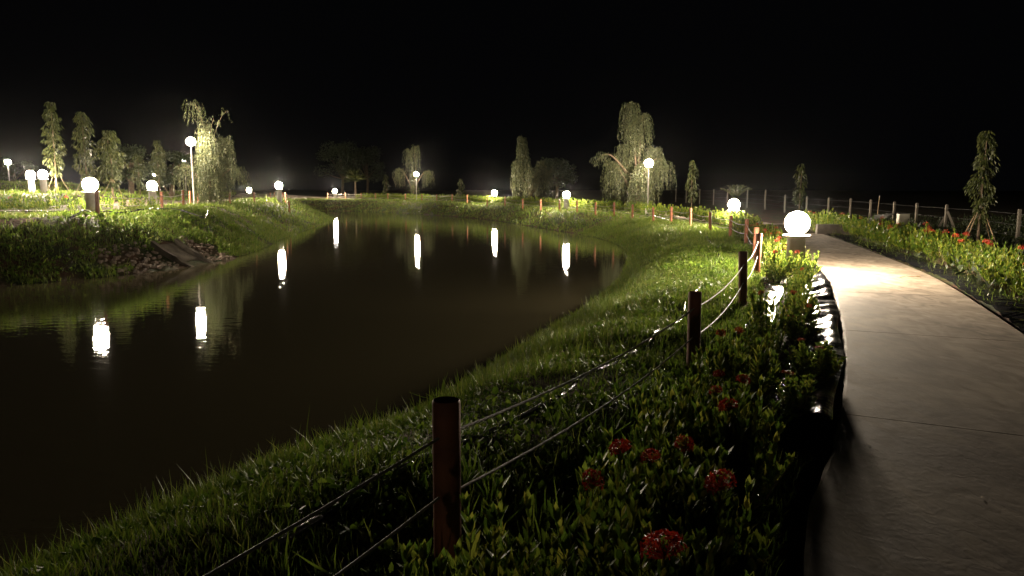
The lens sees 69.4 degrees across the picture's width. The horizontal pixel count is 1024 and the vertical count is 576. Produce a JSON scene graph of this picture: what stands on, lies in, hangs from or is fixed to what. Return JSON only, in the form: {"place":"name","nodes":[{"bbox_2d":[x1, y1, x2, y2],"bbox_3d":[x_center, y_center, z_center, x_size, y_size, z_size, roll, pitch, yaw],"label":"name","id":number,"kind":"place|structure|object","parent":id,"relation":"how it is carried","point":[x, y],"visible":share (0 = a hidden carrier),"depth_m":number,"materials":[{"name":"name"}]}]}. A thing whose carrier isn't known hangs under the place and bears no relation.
{"place":"outdoors","nodes":[
{"label":"outdoors","id":0,"kind":"place"},
{"bbox_2d":[0,211,626,574],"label":"water","id":1,"kind":"structure","parent":0,"point":[118,391],"depth_m":10.41,"materials":[{"name":"black liquid"}]},
{"bbox_2d":[0,179,1023,575],"bbox_3d":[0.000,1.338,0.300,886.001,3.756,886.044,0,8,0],"label":"ground","id":2,"kind":"structure","parent":0,"point":[808,434],"depth_m":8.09,"materials":[{"name":"green plant"}]},
{"bbox_2d":[0,196,13,209],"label":"flowering shrub","id":3,"kind":"object","parent":2,"relation":"on","point":[7,204],"visible":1,"depth_m":23.20,"materials":[{"name":"green plant"}]},
{"bbox_2d":[0,156,37,180],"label":"broad tree","id":4,"kind":"object","parent":2,"relation":"on","point":[4,171],"visible":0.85,"depth_m":76.79,"materials":[{"name":"green plant"}]},
{"bbox_2d":[11,189,27,208],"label":"leafy shrub","id":5,"kind":"object","parent":2,"relation":"on","point":[18,199],"visible":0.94,"depth_m":23.22,"materials":[{"name":"green plant"}]},
{"bbox_2d":[25,171,35,191],"bbox_3d":[-24.462,-5.330,37.625,0.464,1.255,0.464,0,8,0],"label":"bollard light","id":6,"kind":"object","parent":2,"relation":"on","point":[30,175],"visible":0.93,"depth_m":37.50,"materials":[{"name":"white glass"}]},
{"bbox_2d":[23,195,37,209],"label":"leafy shrub","id":7,"kind":"object","parent":2,"relation":"on","point":[31,202],"visible":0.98,"depth_m":23.17,"materials":[{"name":"green plant"}]},
{"bbox_2d":[38,170,48,192],"bbox_3d":[-23.206,-5.197,36.634,0.464,1.255,0.464,0,8,0],"label":"bollard light","id":8,"kind":"object","parent":2,"relation":"on","point":[42,174],"visible":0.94,"depth_m":36.51,"materials":[{"name":"grey paint"}]},
{"bbox_2d":[40,102,69,191],"bbox_3d":[-23.208,-7.067,37.414,1.212,4.648,1.217,0,8,0],"label":"mast tree","id":9,"kind":"object","parent":2,"relation":"on","point":[56,136],"visible":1,"depth_m":37.30,"materials":[{"name":"green plant"}]},
{"bbox_2d":[45,192,64,208],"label":"leafy shrub","id":10,"kind":"object","parent":2,"relation":"on","point":[56,202],"visible":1,"depth_m":23.12,"materials":[{"name":"green plant"}]},
{"bbox_2d":[65,195,81,209],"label":"flowering shrub","id":11,"kind":"object","parent":2,"relation":"on","point":[71,205],"visible":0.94,"depth_m":23.11,"materials":[{"name":"green plant"}]},
{"bbox_2d":[71,112,100,194],"bbox_3d":[-20.483,-6.383,35.508,1.256,4.094,1.278,0,8,0],"label":"mast tree","id":12,"kind":"object","parent":2,"relation":"on","point":[82,151],"visible":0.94,"depth_m":35.35,"materials":[{"name":"green plant"}]},
{"bbox_2d":[82,178,99,213],"bbox_3d":[-12.650,-2.683,22.241,0.464,1.255,0.464,0,8,0],"label":"bollard light","id":13,"kind":"object","parent":2,"relation":"on","point":[90,185],"visible":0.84,"depth_m":22.10,"materials":[{"name":"white glass"}]},
{"bbox_2d":[96,130,128,202],"bbox_3d":[-18.727,-5.615,34.572,1.431,3.498,1.364,4,9,26],"label":"mast tree","id":14,"kind":"object","parent":2,"relation":"on","point":[110,135],"visible":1,"depth_m":34.42,"materials":[{"name":"green plant"}]},
{"bbox_2d":[98,143,159,193],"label":"broad tree","id":15,"kind":"object","parent":2,"relation":"on","point":[126,173],"visible":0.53,"depth_m":46.01,"materials":[{"name":"green plant"}]},
{"bbox_2d":[128,192,145,207],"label":"leafy shrub","id":16,"kind":"object","parent":2,"relation":"on","point":[143,200],"visible":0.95,"depth_m":24.66,"materials":[{"name":"green plant"}]},
{"bbox_2d":[130,155,146,193],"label":"mast tree","id":17,"kind":"object","parent":2,"relation":"on","point":[139,172],"visible":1,"depth_m":41.46,"materials":[{"name":"green plant"}]},
{"bbox_2d":[69,208,208,217],"bbox_3d":[-11.946,-2.463,24.625,0.950,0.507,8.749,1,8,6],"label":"irrigation hose","id":18,"kind":"object","parent":2,"relation":"on","point":[83,210],"visible":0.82,"depth_m":23.84,"materials":[{"name":"grey"}]},
{"bbox_2d":[146,181,157,203],"bbox_3d":[-16.012,-4.135,32.943,0.464,1.255,0.464,0,8,0],"label":"bollard light","id":19,"kind":"object","parent":2,"relation":"on","point":[152,186],"visible":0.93,"depth_m":32.79,"materials":[{"name":"white glass"}]},
{"bbox_2d":[148,140,172,199],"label":"mast tree","id":20,"kind":"object","parent":2,"relation":"on","point":[157,163],"visible":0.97,"depth_m":40.42,"materials":[{"name":"green plant"}]},
{"bbox_2d":[150,149,194,197],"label":"broad tree","id":21,"kind":"object","parent":2,"relation":"on","point":[177,158],"visible":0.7,"depth_m":48.95,"materials":[{"name":"green plant"}]},
{"bbox_2d":[151,238,214,266],"bbox_3d":[-9.433,-0.876,21.486,1.482,1.031,1.100,2,8,15],"label":"drain chute","id":22,"kind":"object","parent":2,"relation":"on","point":[179,251],"visible":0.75,"depth_m":21.61,"materials":[{"name":"grey concrete"}]},
{"bbox_2d":[186,137,194,203],"bbox_3d":[-15.374,-5.474,35.588,0.410,3.493,0.410,0,8,0],"label":"lamp post","id":23,"kind":"object","parent":2,"relation":"on","point":[190,141],"visible":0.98,"depth_m":35.42,"materials":[{"name":"white metal"}]},
{"bbox_2d":[95,190,289,213],"bbox_3d":[-15.806,-5.560,47.245,3.995,1.491,52.543,-1,8,-10],"label":"rope fence","id":24,"kind":"object","parent":2,"relation":"on","point":[97,204],"visible":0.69,"depth_m":29.17,"materials":[{"name":"orange paint"}]},
{"bbox_2d":[172,100,254,204],"bbox_3d":[-15.059,-6.683,37.165,3.505,5.470,2.521,5,9,33],"label":"willow tree","id":25,"kind":"object","parent":2,"relation":"on","point":[208,164],"visible":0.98,"depth_m":36.79,"materials":[{"name":"green plant"}]},
{"bbox_2d":[275,182,282,201],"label":"bollard light","id":26,"kind":"object","parent":2,"relation":"on","point":[278,185],"visible":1,"depth_m":46.09,"materials":[{"name":"white glass"}]},
{"bbox_2d":[313,140,363,194],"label":"broad tree","id":27,"kind":"object","parent":2,"relation":"on","point":[339,149],"visible":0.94,"depth_m":102.26,"materials":[{"name":"green plant"}]},
{"bbox_2d":[344,168,366,197],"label":"fan palm","id":28,"kind":"object","parent":2,"relation":"on","point":[357,177],"visible":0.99,"depth_m":85.04,"materials":[{"name":"green plant"}]},
{"bbox_2d":[347,146,386,193],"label":"broad tree","id":29,"kind":"object","parent":2,"relation":"on","point":[369,157],"visible":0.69,"depth_m":110.30,"materials":[{"name":"green plant"}]},
{"bbox_2d":[0,207,812,575],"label":"weeds","id":30,"kind":"object","parent":2,"relation":"on","point":[492,393],"visible":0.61,"depth_m":4.57,"materials":[{"name":"green plant"}]},
{"bbox_2d":[393,145,434,195],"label":"willow tree","id":31,"kind":"object","parent":2,"relation":"on","point":[410,157],"visible":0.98,"depth_m":75.91,"materials":[{"name":"green plant"}]},
{"bbox_2d":[398,510,511,575],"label":"leafy shrub","id":32,"kind":"object","parent":2,"relation":"on","point":[440,563],"visible":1,"depth_m":2.14,"materials":[{"name":"green plant"}]},
{"bbox_2d":[204,193,761,575],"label":"rope fence","id":33,"kind":"object","parent":2,"relation":"on","point":[445,442],"visible":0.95,"depth_m":2.83,"materials":[{"name":"orange paint"}]},
{"bbox_2d":[277,231,719,545],"bbox_3d":[3.234,-0.395,13.942,1.129,0.205,23.690,2,8,18],"label":"irrigation hose","id":34,"kind":"object","parent":2,"relation":"on","point":[302,528],"visible":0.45,"depth_m":3.67,"materials":[{"name":"grey"}]},
{"bbox_2d":[454,474,580,575],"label":"leafy shrub","id":35,"kind":"object","parent":2,"relation":"on","point":[497,549],"visible":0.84,"depth_m":2.40,"materials":[{"name":"green plant"}]},
{"bbox_2d":[510,135,556,198],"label":"willow tree","id":36,"kind":"object","parent":2,"relation":"on","point":[530,187],"visible":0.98,"depth_m":61.02,"materials":[{"name":"green plant"}]},
{"bbox_2d":[506,559,575,575],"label":"leafy shrub","id":37,"kind":"object","parent":2,"relation":"on","point":[571,569],"visible":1,"depth_m":2.07,"materials":[{"name":"green plant"}]},
{"bbox_2d":[537,157,578,198],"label":"broad tree","id":38,"kind":"object","parent":2,"relation":"on","point":[562,171],"visible":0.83,"depth_m":78.38,"materials":[{"name":"green plant"}]},
{"bbox_2d":[355,192,765,232],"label":"hedge","id":39,"kind":"object","parent":2,"relation":"on","point":[740,218],"visible":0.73,"depth_m":40.63,"materials":[{"name":"green plant"}]},
{"bbox_2d":[524,468,654,575],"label":"flowering shrub","id":40,"kind":"object","parent":2,"relation":"on","point":[598,556],"visible":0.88,"depth_m":2.48,"materials":[{"name":"green plant"}]},
{"bbox_2d":[577,427,681,540],"bbox_3d":[0.472,0.835,2.999,0.423,0.549,0.382,0,8,0],"label":"flowering shrub","id":41,"kind":"object","parent":2,"relation":"on","point":[638,476],"visible":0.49,"depth_m":2.88,"materials":[{"name":"green plant"}]},
{"bbox_2d":[589,101,676,211],"bbox_3d":[6.640,-7.031,39.961,4.464,5.994,2.663,3,8,21],"label":"willow tree","id":42,"kind":"object","parent":2,"relation":"on","point":[636,184],"visible":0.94,"depth_m":39.83,"materials":[{"name":"green plant"}]},
{"bbox_2d":[645,159,652,214],"bbox_3d":[6.935,-5.075,37.660,0.410,2.917,0.410,0,8,0],"label":"lamp post","id":43,"kind":"object","parent":2,"relation":"on","point":[648,163],"visible":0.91,"depth_m":37.52,"materials":[{"name":"grey paint"}]},
{"bbox_2d":[624,399,696,470],"bbox_3d":[0.728,0.789,3.659,0.377,0.465,0.328,0,8,2],"label":"leafy shrub","id":44,"kind":"object","parent":2,"relation":"on","point":[688,424],"visible":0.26,"depth_m":3.70,"materials":[{"name":"green plant"}]},
{"bbox_2d":[614,418,707,505],"bbox_3d":[0.605,0.826,3.198,0.348,0.514,0.455,-2,8,-12],"label":"leafy shrub","id":45,"kind":"object","parent":2,"relation":"on","point":[658,442],"visible":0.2,"depth_m":3.20,"materials":[{"name":"green plant"}]},
{"bbox_2d":[608,448,721,574],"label":"flowering shrub","id":46,"kind":"object","parent":2,"relation":"on","point":[690,506],"visible":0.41,"depth_m":2.73,"materials":[{"name":"green plant"}]},
{"bbox_2d":[629,368,710,458],"bbox_3d":[0.875,0.710,4.015,0.436,0.527,0.367,-5,9,-34],"label":"leafy shrub","id":47,"kind":"object","parent":2,"relation":"on","point":[687,389],"visible":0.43,"depth_m":3.98,"materials":[{"name":"green plant"}]},
{"bbox_2d":[628,434,736,537],"bbox_3d":[0.676,0.853,2.899,0.467,0.541,0.482,0,8,0],"label":"flowering shrub","id":48,"kind":"object","parent":2,"relation":"on","point":[683,444],"visible":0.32,"depth_m":2.85,"materials":[{"name":"green plant"}]},
{"bbox_2d":[619,518,753,575],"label":"flowering shrub","id":49,"kind":"object","parent":2,"relation":"on","point":[666,556],"visible":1,"depth_m":2.14,"materials":[{"name":"green plant"}]},
{"bbox_2d":[685,160,698,206],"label":"mast tree","id":50,"kind":"object","parent":2,"relation":"on","point":[690,190],"visible":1,"depth_m":39.56,"materials":[{"name":"green plant"}]},
{"bbox_2d":[684,374,736,422],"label":"leafy shrub","id":51,"kind":"object","parent":2,"relation":"on","point":[706,379],"visible":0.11,"depth_m":4.55,"materials":[{"name":"green plant"}]},
{"bbox_2d":[667,384,755,489],"bbox_3d":[1.011,0.751,3.661,0.467,0.540,0.482,0,8,0],"label":"flowering shrub","id":52,"kind":"object","parent":2,"relation":"on","point":[700,410],"visible":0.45,"depth_m":3.53,"materials":[{"name":"green plant"}]},
{"bbox_2d":[689,327,748,391],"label":"flowering shrub","id":53,"kind":"object","parent":2,"relation":"on","point":[721,354],"visible":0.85,"depth_m":5.12,"materials":[{"name":"green plant"}]},
{"bbox_2d":[700,369,739,400],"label":"flowering shrub","id":54,"kind":"object","parent":2,"relation":"on","point":[718,375],"visible":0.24,"depth_m":4.84,"materials":[{"name":"green plant"}]},
{"bbox_2d":[662,468,780,575],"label":"flowering shrub","id":55,"kind":"object","parent":2,"relation":"on","point":[720,522],"visible":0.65,"depth_m":2.50,"materials":[{"name":"green plant"}]},
{"bbox_2d":[727,199,739,214],"bbox_3d":[8.355,-2.719,27.886,0.464,1.255,0.464,0,8,0],"label":"bollard light","id":56,"kind":"object","parent":2,"relation":"on","point":[733,204],"visible":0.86,"depth_m":27.70,"materials":[{"name":"white glass"}]},
{"bbox_2d":[720,184,751,209],"bbox_3d":[11.108,-4.286,36.837,1.514,1.778,1.220,0,8,0],"label":"feather palm","id":57,"kind":"object","parent":2,"relation":"on","point":[738,192],"visible":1,"depth_m":36.59,"materials":[{"name":"green plant"}]},
{"bbox_2d":[704,372,781,474],"bbox_3d":[1.175,0.716,3.899,0.358,0.547,0.467,0,8,0],"label":"flowering shrub","id":58,"kind":"object","parent":2,"relation":"on","point":[767,418],"visible":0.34,"depth_m":3.86,"materials":[{"name":"green plant"}]},
{"bbox_2d":[700,393,794,512],"bbox_3d":[1.081,0.775,3.446,0.387,0.549,0.446,0,8,0],"label":"flowering shrub","id":59,"kind":"object","parent":2,"relation":"on","point":[766,484],"visible":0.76,"depth_m":3.42,"materials":[{"name":"green plant"}]},
{"bbox_2d":[737,325,763,355],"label":"leafy shrub","id":60,"kind":"object","parent":2,"relation":"on","point":[751,331],"visible":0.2,"depth_m":6.21,"materials":[{"name":"green plant"}]},
{"bbox_2d":[721,327,780,402],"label":"flowering shrub","id":61,"kind":"object","parent":2,"relation":"on","point":[765,356],"visible":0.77,"depth_m":5.18,"materials":[{"name":"green plant"}]},
{"bbox_2d":[743,337,773,373],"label":"leafy shrub","id":62,"kind":"object","parent":2,"relation":"on","point":[747,342],"visible":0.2,"depth_m":5.86,"materials":[{"name":"green plant"}]},
{"bbox_2d":[747,317,776,341],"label":"leafy shrub","id":63,"kind":"object","parent":2,"relation":"on","point":[759,328],"visible":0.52,"depth_m":6.85,"materials":[{"name":"green plant"}]},
{"bbox_2d":[743,263,782,330],"bbox_3d":[4.553,-0.339,13.180,0.533,0.110,12.147,3,8,19],"label":"plastic film","id":64,"kind":"object","parent":2,"relation":"on","point":[767,283],"visible":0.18,"depth_m":10.34,"materials":[{"name":"black"}]},
{"bbox_2d":[747,289,792,340],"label":"flowering shrub","id":65,"kind":"object","parent":2,"relation":"on","point":[758,308],"visible":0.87,"depth_m":7.17,"materials":[{"name":"green plant"}]},
{"bbox_2d":[762,328,785,361],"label":"leafy shrub","id":66,"kind":"object","parent":2,"relation":"on","point":[778,341],"visible":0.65,"depth_m":6.37,"materials":[{"name":"green plant"}]},
{"bbox_2d":[765,258,786,282],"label":"leafy shrub","id":67,"kind":"object","parent":2,"relation":"on","point":[775,276],"visible":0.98,"depth_m":11.42,"materials":[{"name":"green plant"}]},
{"bbox_2d":[767,250,794,281],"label":"flowering shrub","id":68,"kind":"object","parent":2,"relation":"on","point":[774,259],"visible":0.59,"depth_m":11.71,"materials":[{"name":"green plant"}]},
{"bbox_2d":[751,369,817,415],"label":"flowering shrub","id":69,"kind":"object","parent":2,"relation":"on","point":[798,396],"visible":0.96,"depth_m":4.87,"materials":[{"name":"green plant"}]},
{"bbox_2d":[783,211,810,272],"bbox_3d":[5.000,-0.719,13.020,0.464,1.255,0.464,0,8,0],"label":"bollard light","id":70,"kind":"object","parent":2,"relation":"on","point":[797,223],"visible":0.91,"depth_m":12.86,"materials":[{"name":"grey paint"}]},
{"bbox_2d":[783,250,811,277],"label":"flowering shrub","id":71,"kind":"object","parent":2,"relation":"on","point":[799,262],"visible":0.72,"depth_m":11.75,"materials":[{"name":"green plant"}]},
{"bbox_2d":[781,304,813,329],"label":"flowering shrub","id":72,"kind":"object","parent":2,"relation":"on","point":[796,313],"visible":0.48,"depth_m":7.58,"materials":[{"name":"green plant"}]},
{"bbox_2d":[779,290,820,325],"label":"flowering shrub","id":73,"kind":"object","parent":2,"relation":"on","point":[810,316],"visible":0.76,"depth_m":7.97,"materials":[{"name":"green plant"}]},
{"bbox_2d":[792,164,807,211],"bbox_3d":[13.158,-4.328,33.728,0.720,2.692,0.830,0,8,0],"label":"mast tree","id":74,"kind":"object","parent":2,"relation":"on","point":[801,172],"visible":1,"depth_m":33.66,"materials":[{"name":"green plant"}]},
{"bbox_2d":[777,313,823,342],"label":"flowering shrub","id":75,"kind":"object","parent":2,"relation":"on","point":[791,330],"visible":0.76,"depth_m":7.21,"materials":[{"name":"green plant"}]},
{"bbox_2d":[791,274,813,295],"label":"leafy shrub","id":76,"kind":"object","parent":2,"relation":"on","point":[808,291],"visible":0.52,"depth_m":10.06,"materials":[{"name":"green plant"}]},
{"bbox_2d":[788,287,817,314],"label":"leafy shrub","id":77,"kind":"object","parent":2,"relation":"on","point":[800,302],"visible":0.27,"depth_m":8.52,"materials":[{"name":"green plant"}]},
{"bbox_2d":[764,260,843,419],"bbox_3d":[3.933,0.130,9.794,0.649,0.099,10.972,3,8,21],"label":"plastic film","id":78,"kind":"object","parent":2,"relation":"on","point":[826,387],"visible":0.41,"depth_m":6.91,"materials":[{"name":"black plastic"}]},
{"bbox_2d":[789,251,822,275],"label":"leafy shrub","id":79,"kind":"object","parent":2,"relation":"on","point":[817,269],"visible":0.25,"depth_m":12.02,"materials":[{"name":"green plant"}]},
{"bbox_2d":[783,338,837,365],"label":"flowering shrub","id":80,"kind":"object","parent":2,"relation":"on","point":[826,349],"visible":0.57,"depth_m":6.05,"materials":[{"name":"green plant"}]},
{"bbox_2d":[791,344,846,378],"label":"flowering shrub","id":81,"kind":"object","parent":2,"relation":"on","point":[818,361],"visible":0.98,"depth_m":5.75,"materials":[{"name":"green plant"}]},
{"bbox_2d":[759,224,900,234],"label":"wall","id":82,"kind":"structure","parent":2,"relation":"on","point":[825,229],"depth_m":24.16,"materials":[{"name":"grey concrete"}]},
{"bbox_2d":[675,189,1023,243],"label":"wire fence","id":83,"kind":"object","parent":2,"relation":"on","point":[1018,223],"visible":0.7,"depth_m":26.68,"materials":[{"name":"metal"}]},
{"bbox_2d":[850,214,867,235],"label":"leafy shrub","id":84,"kind":"object","parent":2,"relation":"on","point":[855,229],"visible":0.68,"depth_m":21.79,"materials":[{"name":"green plant"}]},
{"bbox_2d":[891,227,909,247],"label":"leafy shrub","id":85,"kind":"object","parent":2,"relation":"on","point":[894,237],"visible":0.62,"depth_m":17.38,"materials":[{"name":"green plant"}]},
{"bbox_2d":[896,214,909,224],"bbox_3d":[13.066,-2.118,24.726,0.360,0.710,0.206,0,8,-3],"label":"meter box","id":86,"kind":"object","parent":2,"relation":"on","point":[904,218],"visible":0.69,"depth_m":24.62,"materials":[{"name":"beige paint"}]},
{"bbox_2d":[896,228,914,249],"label":"leafy shrub","id":87,"kind":"object","parent":2,"relation":"on","point":[901,242],"visible":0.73,"depth_m":16.95,"materials":[{"name":"green plant"}]},
{"bbox_2d":[910,222,936,250],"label":"leafy shrub","id":88,"kind":"object","parent":2,"relation":"on","point":[921,231],"visible":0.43,"depth_m":16.07,"materials":[{"name":"green plant"}]},
{"bbox_2d":[911,229,936,254],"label":"flowering shrub","id":89,"kind":"object","parent":2,"relation":"on","point":[917,243],"visible":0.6,"depth_m":15.65,"materials":[{"name":"green plant"}]},
{"bbox_2d":[828,233,1023,332],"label":"plastic film","id":90,"kind":"object","parent":2,"relation":"on","point":[1003,305],"visible":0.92,"depth_m":11.26,"materials":[{"name":"black plastic"}]},
{"bbox_2d":[920,229,944,255],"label":"leafy shrub","id":91,"kind":"object","parent":2,"relation":"on","point":[924,245],"visible":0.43,"depth_m":15.38,"materials":[{"name":"green plant"}]},
{"bbox_2d":[924,239,952,265],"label":"leafy shrub","id":92,"kind":"object","parent":2,"relation":"on","point":[932,253],"visible":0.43,"depth_m":14.53,"materials":[{"name":"green plant"}]},
{"bbox_2d":[873,213,1023,294],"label":"undergrowth","id":93,"kind":"object","parent":2,"relation":"on","point":[1000,238],"visible":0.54,"depth_m":21.38,"materials":[{"name":"green plant"}]},
{"bbox_2d":[937,233,967,267],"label":"flowering shrub","id":94,"kind":"object","parent":2,"relation":"on","point":[940,245],"visible":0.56,"depth_m":14.07,"materials":[{"name":"green plant"}]},
{"bbox_2d":[943,242,973,267],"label":"leafy shrub","id":95,"kind":"object","parent":2,"relation":"on","point":[947,258],"visible":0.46,"depth_m":13.59,"materials":[{"name":"green plant"}]},
{"bbox_2d":[951,239,981,261],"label":"flowering shrub","id":96,"kind":"object","parent":2,"relation":"on","point":[958,249],"visible":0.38,"depth_m":13.19,"materials":[{"name":"green plant"}]},
{"bbox_2d":[957,239,988,275],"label":"flowering shrub","id":97,"kind":"object","parent":2,"relation":"on","point":[966,256],"visible":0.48,"depth_m":12.58,"materials":[{"name":"green plant"}]},
{"bbox_2d":[963,130,1000,248],"bbox_3d":[9.820,-1.872,15.466,0.902,2.814,0.902,3,8,22],"label":"mast tree","id":98,"kind":"object","parent":2,"relation":"on","point":[979,210],"visible":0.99,"depth_m":15.36,"materials":[{"name":"green plant"}]},
{"bbox_2d":[973,239,1014,285],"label":"flowering shrub","id":99,"kind":"object","parent":2,"relation":"on","point":[981,259],"visible":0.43,"depth_m":11.43,"materials":[{"name":"green plant"}]},
{"bbox_2d":[981,247,1016,289],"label":"leafy shrub","id":100,"kind":"object","parent":2,"relation":"on","point":[993,259],"visible":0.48,"depth_m":10.89,"materials":[{"name":"green plant"}]},
{"bbox_2d":[991,243,1023,295],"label":"leafy shrub","id":101,"kind":"object","parent":2,"relation":"on","point":[1002,267],"visible":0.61,"depth_m":10.39,"materials":[{"name":"green plant"}]},
{"bbox_2d":[1006,255,1023,298],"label":"leafy shrub","id":102,"kind":"object","parent":2,"relation":"on","point":[1014,274],"visible":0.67,"depth_m":10.12,"materials":[{"name":"green plant"}]},
{"bbox_2d":[1008,268,1023,299],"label":"leafy shrub","id":103,"kind":"object","parent":2,"relation":"on","point":[1014,282],"visible":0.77,"depth_m":9.77,"materials":[{"name":"green plant"}]},
{"bbox_2d":[0,0,1023,190],"label":"sky","id":104,"kind":"structure","parent":0,"point":[866,95],"materials":[{"name":"black"}]},
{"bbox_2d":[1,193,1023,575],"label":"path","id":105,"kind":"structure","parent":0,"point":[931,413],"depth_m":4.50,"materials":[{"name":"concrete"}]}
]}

